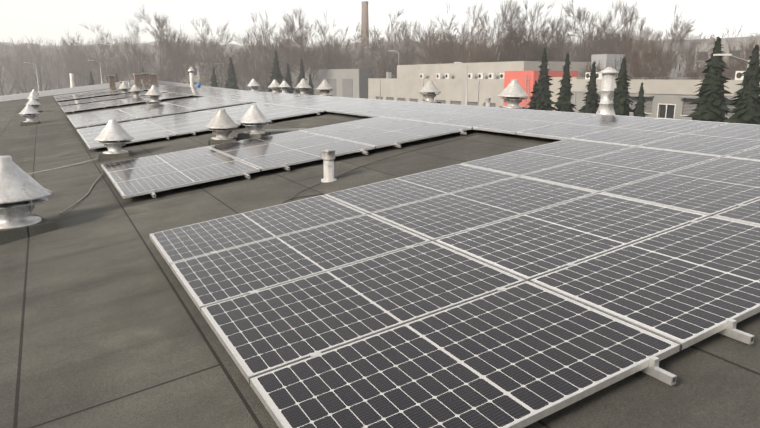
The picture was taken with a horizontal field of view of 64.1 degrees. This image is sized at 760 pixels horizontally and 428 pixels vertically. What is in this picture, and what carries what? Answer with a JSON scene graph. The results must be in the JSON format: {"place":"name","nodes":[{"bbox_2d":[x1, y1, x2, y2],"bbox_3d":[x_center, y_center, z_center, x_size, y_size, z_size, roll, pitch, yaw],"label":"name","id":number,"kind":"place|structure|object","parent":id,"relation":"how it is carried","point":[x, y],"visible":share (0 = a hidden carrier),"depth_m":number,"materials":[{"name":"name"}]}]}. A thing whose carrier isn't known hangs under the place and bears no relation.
{"place":"outdoors","nodes":[
{"label":"outdoors","id":0,"kind":"place"},
{"bbox_2d":[0,38,670,95],"bbox_3d":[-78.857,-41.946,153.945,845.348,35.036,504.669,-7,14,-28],"label":"bare trees","id":1,"kind":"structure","parent":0,"point":[152,47],"depth_m":227.09,"materials":[{"name":"plant"}]},
{"bbox_2d":[0,0,759,45],"label":"sky","id":2,"kind":"structure","parent":0,"point":[36,20],"materials":[{"name":"white"}]},
{"bbox_2d":[73,95,759,383],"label":"pv slots","id":3,"kind":"object","parent":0,"point":[680,348],"visible":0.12,"depth_m":3.87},
{"label":"ground","id":4,"kind":"structure","parent":0,"visible":0},
{"bbox_2d":[0,46,11,94],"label":"tree","id":5,"kind":"object","parent":4,"relation":"on","point":[5,70],"visible":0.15,"depth_m":200.43,"materials":[{"name":"brown plant"}]},
{"bbox_2d":[0,46,30,95],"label":"tree","id":6,"kind":"object","parent":4,"relation":"on","point":[16,81],"visible":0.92,"depth_m":142.68,"materials":[{"name":"brown plant"}]},
{"bbox_2d":[0,41,33,94],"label":"tree","id":7,"kind":"object","parent":4,"relation":"on","point":[17,89],"visible":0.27,"depth_m":164.72,"materials":[{"name":"brown plant"}]},
{"bbox_2d":[3,39,38,92],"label":"tree","id":8,"kind":"object","parent":4,"relation":"on","point":[34,46],"visible":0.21,"depth_m":167.44,"materials":[{"name":"brown plant"}]},
{"bbox_2d":[2,37,51,92],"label":"tree","id":9,"kind":"object","parent":4,"relation":"on","point":[19,64],"visible":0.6,"depth_m":156.15,"materials":[{"name":"brown plant"}]},
{"bbox_2d":[19,37,62,92],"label":"tree","id":10,"kind":"object","parent":4,"relation":"on","point":[47,80],"visible":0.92,"depth_m":152.14,"materials":[{"name":"brown plant"}]},
{"bbox_2d":[19,46,62,89],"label":"tree","id":11,"kind":"object","parent":4,"relation":"on","point":[55,70],"visible":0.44,"depth_m":163.32,"materials":[{"name":"brown plant"}]},
{"bbox_2d":[29,42,65,91],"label":"tree","id":12,"kind":"object","parent":4,"relation":"on","point":[44,86],"visible":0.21,"depth_m":191.75,"materials":[{"name":"brown plant"}]},
{"bbox_2d":[29,38,69,88],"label":"tree","id":13,"kind":"object","parent":4,"relation":"on","point":[63,80],"visible":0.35,"depth_m":167.40,"materials":[{"name":"brown plant"}]},
{"bbox_2d":[47,32,89,85],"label":"tree","id":14,"kind":"object","parent":4,"relation":"on","point":[64,67],"visible":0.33,"depth_m":146.41,"materials":[{"name":"brown plant"}]},
{"bbox_2d":[60,37,87,85],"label":"tree","id":15,"kind":"object","parent":4,"relation":"on","point":[73,65],"visible":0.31,"depth_m":147.87,"materials":[{"name":"brown plant"}]},
{"bbox_2d":[61,33,106,86],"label":"tree","id":16,"kind":"object","parent":4,"relation":"on","point":[76,71],"visible":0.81,"depth_m":142.40,"materials":[{"name":"brown plant"}]},
{"bbox_2d":[75,24,135,85],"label":"tree","id":17,"kind":"object","parent":4,"relation":"on","point":[109,71],"visible":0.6,"depth_m":131.06,"materials":[{"name":"brown plant"}]},
{"bbox_2d":[108,19,157,79],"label":"tree","id":18,"kind":"object","parent":4,"relation":"on","point":[124,62],"visible":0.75,"depth_m":125.55,"materials":[{"name":"brown plant"}]},
{"bbox_2d":[118,38,159,80],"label":"tree","id":19,"kind":"object","parent":4,"relation":"on","point":[151,71],"visible":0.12,"depth_m":161.94,"materials":[{"name":"brown plant"}]},
{"bbox_2d":[132,38,161,78],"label":"tree","id":20,"kind":"object","parent":4,"relation":"on","point":[145,59],"visible":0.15,"depth_m":163.46,"materials":[{"name":"brown plant"}]},
{"bbox_2d":[133,42,168,80],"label":"tree","id":21,"kind":"object","parent":4,"relation":"on","point":[154,64],"visible":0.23,"depth_m":163.41,"materials":[{"name":"brown plant"}]},
{"bbox_2d":[129,4,191,81],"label":"tree","id":22,"kind":"object","parent":4,"relation":"on","point":[161,74],"visible":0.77,"depth_m":121.69,"materials":[{"name":"brown plant"}]},
{"bbox_2d":[149,13,208,82],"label":"tree","id":23,"kind":"object","parent":4,"relation":"on","point":[175,51],"visible":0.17,"depth_m":126.20,"materials":[{"name":"brown plant"}]},
{"bbox_2d":[170,15,234,87],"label":"tree","id":24,"kind":"object","parent":4,"relation":"on","point":[193,61],"visible":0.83,"depth_m":120.59,"materials":[{"name":"brown plant"}]},
{"bbox_2d":[181,62,224,87],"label":"beige building","id":25,"kind":"structure","parent":4,"relation":"on","point":[198,73],"depth_m":123.52,"materials":[{"name":"paint"}]},
{"bbox_2d":[210,68,218,86],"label":"spruce","id":26,"kind":"object","parent":4,"relation":"on","point":[214,83],"visible":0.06,"depth_m":89.33,"materials":[{"name":"green plant"}]},
{"bbox_2d":[198,21,251,86],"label":"tree","id":27,"kind":"object","parent":4,"relation":"on","point":[221,49],"visible":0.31,"depth_m":125.13,"materials":[{"name":"brown plant"}]},
{"bbox_2d":[224,56,239,89],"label":"spruce","id":28,"kind":"object","parent":4,"relation":"on","point":[231,81],"visible":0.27,"depth_m":86.87,"materials":[{"name":"green plant"}]},
{"bbox_2d":[231,52,262,90],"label":"tree","id":29,"kind":"object","parent":4,"relation":"on","point":[248,88],"visible":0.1,"depth_m":164.47,"materials":[{"name":"brown plant"}]},
{"bbox_2d":[220,24,275,91],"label":"tree","id":30,"kind":"object","parent":4,"relation":"on","point":[237,72],"visible":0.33,"depth_m":119.10,"materials":[{"name":"brown plant"}]},
{"bbox_2d":[232,11,310,91],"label":"tree","id":31,"kind":"object","parent":4,"relation":"on","point":[251,60],"visible":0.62,"depth_m":112.72,"materials":[{"name":"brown plant"}]},
{"bbox_2d":[265,50,287,92],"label":"spruce","id":32,"kind":"object","parent":4,"relation":"on","point":[277,75],"visible":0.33,"depth_m":84.15,"materials":[{"name":"green plant"}]},
{"bbox_2d":[251,20,307,91],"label":"tree","id":33,"kind":"object","parent":4,"relation":"on","point":[267,51],"visible":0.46,"depth_m":111.32,"materials":[{"name":"brown plant"}]},
{"bbox_2d":[284,63,294,93],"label":"spruce","id":34,"kind":"object","parent":4,"relation":"on","point":[288,81],"visible":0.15,"depth_m":86.66,"materials":[{"name":"green plant"}]},
{"bbox_2d":[272,6,329,82],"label":"tree","id":35,"kind":"object","parent":4,"relation":"on","point":[307,53],"visible":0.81,"depth_m":107.44,"materials":[{"name":"brown plant"}]},
{"bbox_2d":[295,57,309,93],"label":"spruce","id":36,"kind":"object","parent":4,"relation":"on","point":[301,75],"visible":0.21,"depth_m":82.94,"materials":[{"name":"green plant"}]},
{"bbox_2d":[306,74,314,94],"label":"spruce","id":37,"kind":"object","parent":4,"relation":"on","point":[310,83],"visible":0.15,"depth_m":85.35,"materials":[{"name":"green plant"}]},
{"bbox_2d":[305,8,358,68],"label":"tree","id":38,"kind":"object","parent":4,"relation":"on","point":[327,60],"visible":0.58,"depth_m":113.58,"materials":[{"name":"brown plant"}]},
{"bbox_2d":[291,69,394,98],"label":"grey shed","id":39,"kind":"structure","parent":4,"relation":"on","point":[351,83],"depth_m":108.09,"materials":[{"name":"paint"}]},
{"bbox_2d":[320,23,382,68],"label":"tree","id":40,"kind":"object","parent":4,"relation":"on","point":[361,49],"visible":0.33,"depth_m":119.99,"materials":[{"name":"brown plant"}]},
{"bbox_2d":[361,1,369,67],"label":"factory chimney","id":41,"kind":"object","parent":4,"relation":"on","point":[364,17],"visible":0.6,"depth_m":157.16,"materials":[{"name":"brick"}]},
{"bbox_2d":[348,32,384,68],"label":"tree","id":42,"kind":"object","parent":4,"relation":"on","point":[366,53],"visible":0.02,"depth_m":143.39,"materials":[{"name":"brown plant"}]},
{"bbox_2d":[340,7,418,78],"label":"tree","id":43,"kind":"object","parent":4,"relation":"on","point":[372,43],"visible":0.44,"depth_m":104.87,"materials":[{"name":"brown plant"}]},
{"bbox_2d":[359,24,419,77],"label":"tree","id":44,"kind":"object","parent":4,"relation":"on","point":[385,54],"visible":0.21,"depth_m":138.09,"materials":[{"name":"brown plant"}]},
{"bbox_2d":[384,20,424,68],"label":"tree","id":45,"kind":"object","parent":4,"relation":"on","point":[405,48],"visible":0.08,"depth_m":151.65,"materials":[{"name":"brown plant"}]},
{"bbox_2d":[372,18,438,77],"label":"tree","id":46,"kind":"object","parent":4,"relation":"on","point":[412,57],"visible":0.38,"depth_m":101.64,"materials":[{"name":"brown plant"}]},
{"bbox_2d":[414,24,441,64],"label":"tree","id":47,"kind":"object","parent":4,"relation":"on","point":[436,34],"visible":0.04,"depth_m":155.17,"materials":[{"name":"brown plant"}]},
{"bbox_2d":[412,22,461,62],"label":"tree","id":48,"kind":"object","parent":4,"relation":"on","point":[425,34],"visible":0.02,"depth_m":115.36,"materials":[{"name":"brown plant"}]},
{"bbox_2d":[411,1,479,67],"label":"tree","id":49,"kind":"object","parent":4,"relation":"on","point":[436,52],"visible":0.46,"depth_m":91.94,"materials":[{"name":"brown plant"}]},
{"bbox_2d":[436,16,492,63],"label":"tree","id":50,"kind":"object","parent":4,"relation":"on","point":[469,42],"visible":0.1,"depth_m":103.96,"materials":[{"name":"brown plant"}]},
{"bbox_2d":[435,0,507,63],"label":"tree","id":51,"kind":"object","parent":4,"relation":"on","point":[473,43],"visible":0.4,"depth_m":86.03,"materials":[{"name":"brown plant"}]},
{"bbox_2d":[476,24,503,58],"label":"tree","id":52,"kind":"object","parent":4,"relation":"on","point":[489,40],"visible":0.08,"depth_m":144.64,"materials":[{"name":"brown plant"}]},
{"bbox_2d":[460,0,548,62],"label":"tree","id":53,"kind":"object","parent":4,"relation":"on","point":[485,55],"visible":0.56,"depth_m":81.71,"materials":[{"name":"brown plant"}]},
{"bbox_2d":[467,0,561,61],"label":"tree","id":54,"kind":"object","parent":4,"relation":"on","point":[532,23],"visible":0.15,"depth_m":83.39,"materials":[{"name":"brown plant"}]},
{"bbox_2d":[489,0,574,61],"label":"tree","id":55,"kind":"object","parent":4,"relation":"on","point":[553,43],"visible":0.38,"depth_m":84.92,"materials":[{"name":"brown plant"}]},
{"bbox_2d":[527,48,556,110],"bbox_3d":[12.616,-5.802,48.334,5.304,14.501,5.457,3,13,15],"label":"spruce","id":56,"kind":"object","parent":4,"relation":"on","point":[540,98],"visible":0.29,"depth_m":46.96,"materials":[{"name":"green plant"}]},
{"bbox_2d":[535,19,576,61],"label":"tree","id":57,"kind":"object","parent":4,"relation":"on","point":[553,38],"visible":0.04,"depth_m":136.45,"materials":[{"name":"brown plant"}]},
{"bbox_2d":[516,5,596,61],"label":"tree","id":58,"kind":"object","parent":4,"relation":"on","point":[582,50],"visible":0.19,"depth_m":87.20,"materials":[{"name":"brown plant"}]},
{"bbox_2d":[368,54,759,119],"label":"building","id":59,"kind":"structure","parent":4,"relation":"on","point":[672,97],"depth_m":69.13,"materials":[{"name":"paint"}]},
{"bbox_2d":[554,53,577,112],"bbox_3d":[13.498,-4.915,44.955,4.472,13.882,4.258,-8,15,-31],"label":"spruce","id":60,"kind":"object","parent":4,"relation":"on","point":[563,103],"visible":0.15,"depth_m":43.83,"materials":[{"name":"green plant"}]},
{"bbox_2d":[577,62,599,113],"bbox_3d":[14.845,-4.323,43.629,4.278,13.152,4.493,4,13,17],"label":"spruce","id":61,"kind":"object","parent":4,"relation":"on","point":[591,106],"visible":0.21,"depth_m":42.43,"materials":[{"name":"green plant"}]},
{"bbox_2d":[560,0,633,60],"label":"tree","id":62,"kind":"object","parent":4,"relation":"on","point":[597,36],"visible":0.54,"depth_m":87.64,"materials":[{"name":"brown plant"}]},
{"bbox_2d":[572,0,654,61],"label":"tree","id":63,"kind":"object","parent":4,"relation":"on","point":[623,21],"visible":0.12,"depth_m":88.15,"materials":[{"name":"brown plant"}]},
{"bbox_2d":[582,3,655,70],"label":"tree","id":64,"kind":"object","parent":4,"relation":"on","point":[625,9],"visible":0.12,"depth_m":88.41,"materials":[{"name":"brown plant"}]},
{"bbox_2d":[613,55,633,115],"bbox_3d":[16.442,-3.624,42.090,5.422,14.375,5.414,9,15,34],"label":"spruce","id":65,"kind":"object","parent":4,"relation":"on","point":[621,99],"visible":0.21,"depth_m":40.74,"materials":[{"name":"green plant"}]},
{"bbox_2d":[578,12,677,79],"bbox_3d":[25.006,-12.236,64.753,7.383,16.936,10.368,-10,16,-39],"label":"tree","id":66,"kind":"object","parent":4,"relation":"on","point":[634,67],"visible":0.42,"depth_m":62.65,"materials":[{"name":"brown plant"}]},
{"bbox_2d":[632,83,647,116],"bbox_3d":[17.218,-2.982,40.859,4.185,11.612,4.068,12,17,42],"label":"spruce","id":67,"kind":"object","parent":4,"relation":"on","point":[638,110],"visible":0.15,"depth_m":39.70,"materials":[{"name":"green plant"}]},
{"bbox_2d":[636,28,661,44],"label":"tree","id":68,"kind":"object","parent":4,"relation":"on","point":[648,29],"visible":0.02,"depth_m":134.84,"materials":[{"name":"brown plant"}]},
{"bbox_2d":[611,0,699,76],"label":"tree","id":69,"kind":"object","parent":4,"relation":"on","point":[670,48],"visible":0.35,"depth_m":74.56,"materials":[{"name":"brown plant"}]},
{"bbox_2d":[630,41,702,79],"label":"tree","id":70,"kind":"object","parent":4,"relation":"on","point":[661,67],"visible":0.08,"depth_m":65.68,"materials":[{"name":"brown plant"}]},
{"bbox_2d":[601,41,759,76],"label":"office block","id":71,"kind":"structure","parent":4,"relation":"on","point":[725,46],"depth_m":112.66,"materials":[{"name":"concrete"}]},
{"bbox_2d":[671,18,692,41],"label":"tree","id":72,"kind":"object","parent":4,"relation":"on","point":[684,31],"depth_m":130.29,"materials":[{"name":"brown plant"}]},
{"bbox_2d":[665,19,710,43],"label":"tree","id":73,"kind":"object","parent":4,"relation":"on","point":[687,37],"visible":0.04,"depth_m":133.76,"materials":[{"name":"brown plant"}]},
{"bbox_2d":[623,36,759,45],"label":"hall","id":74,"kind":"structure","parent":4,"relation":"on","point":[735,40],"depth_m":189.48,"materials":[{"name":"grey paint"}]},
{"bbox_2d":[683,37,734,122],"bbox_3d":[20.009,-3.068,37.740,6.725,15.625,6.735,-5,14,-22],"label":"spruce","id":75,"kind":"object","parent":4,"relation":"on","point":[711,103],"visible":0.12,"depth_m":36.17,"materials":[{"name":"green plant"}]},
{"bbox_2d":[676,35,741,79],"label":"tree","id":76,"kind":"object","parent":4,"relation":"on","point":[691,75],"visible":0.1,"depth_m":68.08,"materials":[{"name":"brown plant"}]},
{"bbox_2d":[684,37,751,79],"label":"tree","id":77,"kind":"object","parent":4,"relation":"on","point":[730,59],"visible":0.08,"depth_m":69.38,"materials":[{"name":"brown plant"}]},
{"bbox_2d":[725,24,744,42],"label":"tree","id":78,"kind":"object","parent":4,"relation":"on","point":[732,35],"visible":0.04,"depth_m":156.43,"materials":[{"name":"brown plant"}]},
{"bbox_2d":[713,54,759,70],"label":"lamp","id":79,"kind":"object","parent":4,"relation":"on","point":[732,56],"visible":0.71,"depth_m":34.15,"materials":[{"name":"grey"}]},
{"bbox_2d":[722,38,759,76],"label":"tree","id":80,"kind":"object","parent":4,"relation":"on","point":[742,49],"visible":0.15,"depth_m":75.26,"materials":[{"name":"brown plant"}]},
{"bbox_2d":[724,45,759,124],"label":"spruce","id":81,"kind":"object","parent":4,"relation":"on","point":[746,103],"visible":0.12,"depth_m":33.31,"materials":[{"name":"green plant"}]},
{"bbox_2d":[730,36,759,75],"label":"tree","id":82,"kind":"object","parent":4,"relation":"on","point":[744,55],"visible":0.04,"depth_m":72.22,"materials":[{"name":"brown plant"}]},
{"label":"hall walls","id":83,"kind":"object","parent":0,"visible":0},
{"bbox_2d":[0,87,759,427],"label":"roof","id":84,"kind":"structure","parent":83,"relation":"on","point":[104,323],"depth_m":4.23,"materials":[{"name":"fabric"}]},
{"bbox_2d":[0,156,57,244],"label":"fan","id":85,"kind":"object","parent":84,"relation":"on","point":[23,193],"visible":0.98,"depth_m":6.47},
{"bbox_2d":[19,104,40,125],"bbox_3d":[-12.759,-3.505,22.119,0.720,0.979,0.720,-5,14,-22],"label":"fan","id":86,"kind":"object","parent":84,"relation":"on","point":[29,112],"visible":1,"depth_m":21.94},
{"bbox_2d":[25,98,42,111],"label":"fan","id":87,"kind":"object","parent":84,"relation":"on","point":[34,103],"visible":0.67,"depth_m":29.07},
{"bbox_2d":[29,158,102,213],"bbox_3d":[-8.556,0.483,7.386,9.954,1.249,4.510,-7,14,-28],"label":"cable","id":88,"kind":"object","parent":84,"relation":"on","point":[83,197],"depth_m":9.26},
{"bbox_2d":[69,73,74,87],"bbox_3d":[-27.087,-11.533,53.403,0.400,1.650,0.400,-7,14,-28],"label":"vent pipe","id":89,"kind":"object","parent":84,"relation":"on","point":[72,82],"visible":0.69,"depth_m":53.24,"materials":[{"name":"grey metal"}]},
{"bbox_2d":[108,75,115,88],"bbox_3d":[-23.656,-11.493,53.582,0.570,1.550,0.570,-7,14,-28],"label":"chimney","id":90,"kind":"object","parent":84,"relation":"on","point":[111,81],"visible":0.82,"depth_m":53.35,"materials":[{"name":"brick"}]},
{"bbox_2d":[94,119,133,161],"bbox_3d":[-5.054,-1.323,11.560,0.704,0.968,0.703,-4,13,-16],"label":"fan","id":91,"kind":"object","parent":84,"relation":"on","point":[114,136],"visible":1,"depth_m":11.38},
{"bbox_2d":[0,79,245,101],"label":"parapet","id":92,"kind":"structure","parent":84,"relation":"attached to","point":[56,92],"depth_m":53.30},
{"bbox_2d":[118,82,130,94],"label":"fan","id":93,"kind":"object","parent":84,"relation":"on","point":[124,88],"visible":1,"depth_m":37.83},
{"bbox_2d":[128,85,141,97],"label":"fan","id":94,"kind":"object","parent":84,"relation":"on","point":[135,89],"visible":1,"depth_m":32.09},
{"bbox_2d":[133,73,140,84],"bbox_3d":[-21.841,-11.938,54.673,0.620,1.420,0.620,-7,14,-28],"label":"chimney","id":95,"kind":"object","parent":84,"relation":"on","point":[137,78],"visible":0.82,"depth_m":54.40,"materials":[{"name":"brick"}]},
{"bbox_2d":[141,73,148,83],"bbox_3d":[-21.227,-12.094,54.982,0.620,1.420,0.620,-7,14,-28],"label":"chimney","id":96,"kind":"object","parent":84,"relation":"on","point":[145,77],"visible":0.79,"depth_m":54.73,"materials":[{"name":"brick"}]},
{"bbox_2d":[149,74,157,84],"bbox_3d":[-20.613,-12.086,55.328,0.620,1.420,0.620,-7,14,-28],"label":"chimney","id":97,"kind":"object","parent":84,"relation":"on","point":[153,77],"visible":0.79,"depth_m":55.07,"materials":[{"name":"brick"}]},
{"bbox_2d":[145,85,162,104],"bbox_3d":[-9.601,-4.937,25.787,0.740,1.060,0.741,-7,14,-32],"label":"fan","id":98,"kind":"object","parent":84,"relation":"on","point":[153,93],"visible":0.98,"depth_m":25.59},
{"bbox_2d":[188,67,194,86],"bbox_3d":[-12.451,-8.905,40.116,0.507,1.650,0.507,-7,14,-28],"label":"vent pipe","id":99,"kind":"object","parent":84,"relation":"on","point":[191,70],"visible":0.85,"depth_m":39.99,"materials":[{"name":"grey metal"}]},
{"bbox_2d":[205,109,238,145],"bbox_3d":[-3.092,-1.605,11.895,0.664,0.901,0.665,-2,14,-11],"label":"fan","id":100,"kind":"object","parent":84,"relation":"on","point":[222,125],"visible":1,"depth_m":11.71},
{"bbox_2d":[236,105,270,140],"bbox_3d":[-2.537,-1.757,12.232,0.664,0.878,0.665,3,13,10],"label":"fan","id":101,"kind":"object","parent":84,"relation":"on","point":[253,120],"visible":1,"depth_m":12.05},
{"bbox_2d":[247,79,260,91],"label":"fan","id":102,"kind":"object","parent":84,"relation":"on","point":[253,83],"visible":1,"depth_m":32.48},
{"bbox_2d":[268,80,281,92],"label":"fan","id":103,"kind":"object","parent":84,"relation":"on","point":[274,85],"visible":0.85,"depth_m":29.46},
{"bbox_2d":[263,128,306,131],"bbox_3d":[-1.870,-1.758,12.668,1.150,0.042,0.040,-5,14,-20],"label":"loose rail","id":104,"kind":"object","parent":84,"relation":"on","point":[269,130],"visible":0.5,"depth_m":12.57,"materials":[{"name":"metal"}]},
{"bbox_2d":[279,81,291,93],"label":"fan","id":105,"kind":"object","parent":84,"relation":"on","point":[284,86],"visible":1,"depth_m":28.09},
{"bbox_2d":[295,78,311,94],"bbox_3d":[-3.347,-5.400,26.489,0.741,1.018,0.740,7,14,24],"label":"fan","id":106,"kind":"object","parent":84,"relation":"on","point":[303,85],"visible":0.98,"depth_m":26.30},
{"bbox_2d":[316,80,332,95],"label":"fan","id":107,"kind":"object","parent":84,"relation":"on","point":[324,87],"visible":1,"depth_m":24.02},
{"bbox_2d":[321,149,336,181],"bbox_3d":[-0.641,-0.541,7.603,0.198,0.544,0.198,-7,14,-28],"label":"vent pipe","id":108,"kind":"object","parent":84,"relation":"on","point":[328,156],"visible":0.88,"depth_m":7.53,"materials":[{"name":"paint"}]},
{"bbox_2d":[336,135,472,176],"bbox_3d":[0.421,-0.885,8.783,0.178,0.349,2.975,12,18,43],"label":"black cable","id":109,"kind":"object","parent":84,"relation":"on","point":[399,154],"visible":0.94,"depth_m":8.76,"materials":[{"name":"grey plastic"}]},
{"bbox_2d":[60,85,753,385],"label":"mounting rails","id":110,"kind":"object","parent":84,"relation":"on","point":[653,369],"visible":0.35,"depth_m":2.99,"materials":[{"name":"metal"}]},
{"bbox_2d":[54,84,759,427],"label":"solar panels","id":111,"kind":"object","parent":84,"relation":"on","point":[524,354],"visible":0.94,"depth_m":4.26,"materials":[{"name":"glass"}]},
{"bbox_2d":[418,81,440,103],"bbox_3d":[1.451,-3.405,17.721,0.720,0.953,0.720,4,13,17],"label":"fan","id":112,"kind":"object","parent":84,"relation":"on","point":[429,89],"visible":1,"depth_m":17.54},
{"bbox_2d":[497,79,528,108],"bbox_3d":[3.201,-2.713,14.587,0.758,1.028,0.759,1,13,1],"label":"fan","id":113,"kind":"object","parent":84,"relation":"on","point":[513,92],"visible":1,"depth_m":14.39},
{"bbox_2d":[596,67,618,114],"bbox_3d":[4.340,-2.248,11.597,0.402,1.100,0.403,-7,14,-28],"label":"stack","id":114,"kind":"object","parent":84,"relation":"on","point":[606,106],"visible":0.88,"depth_m":11.50,"materials":[{"name":"metal"}]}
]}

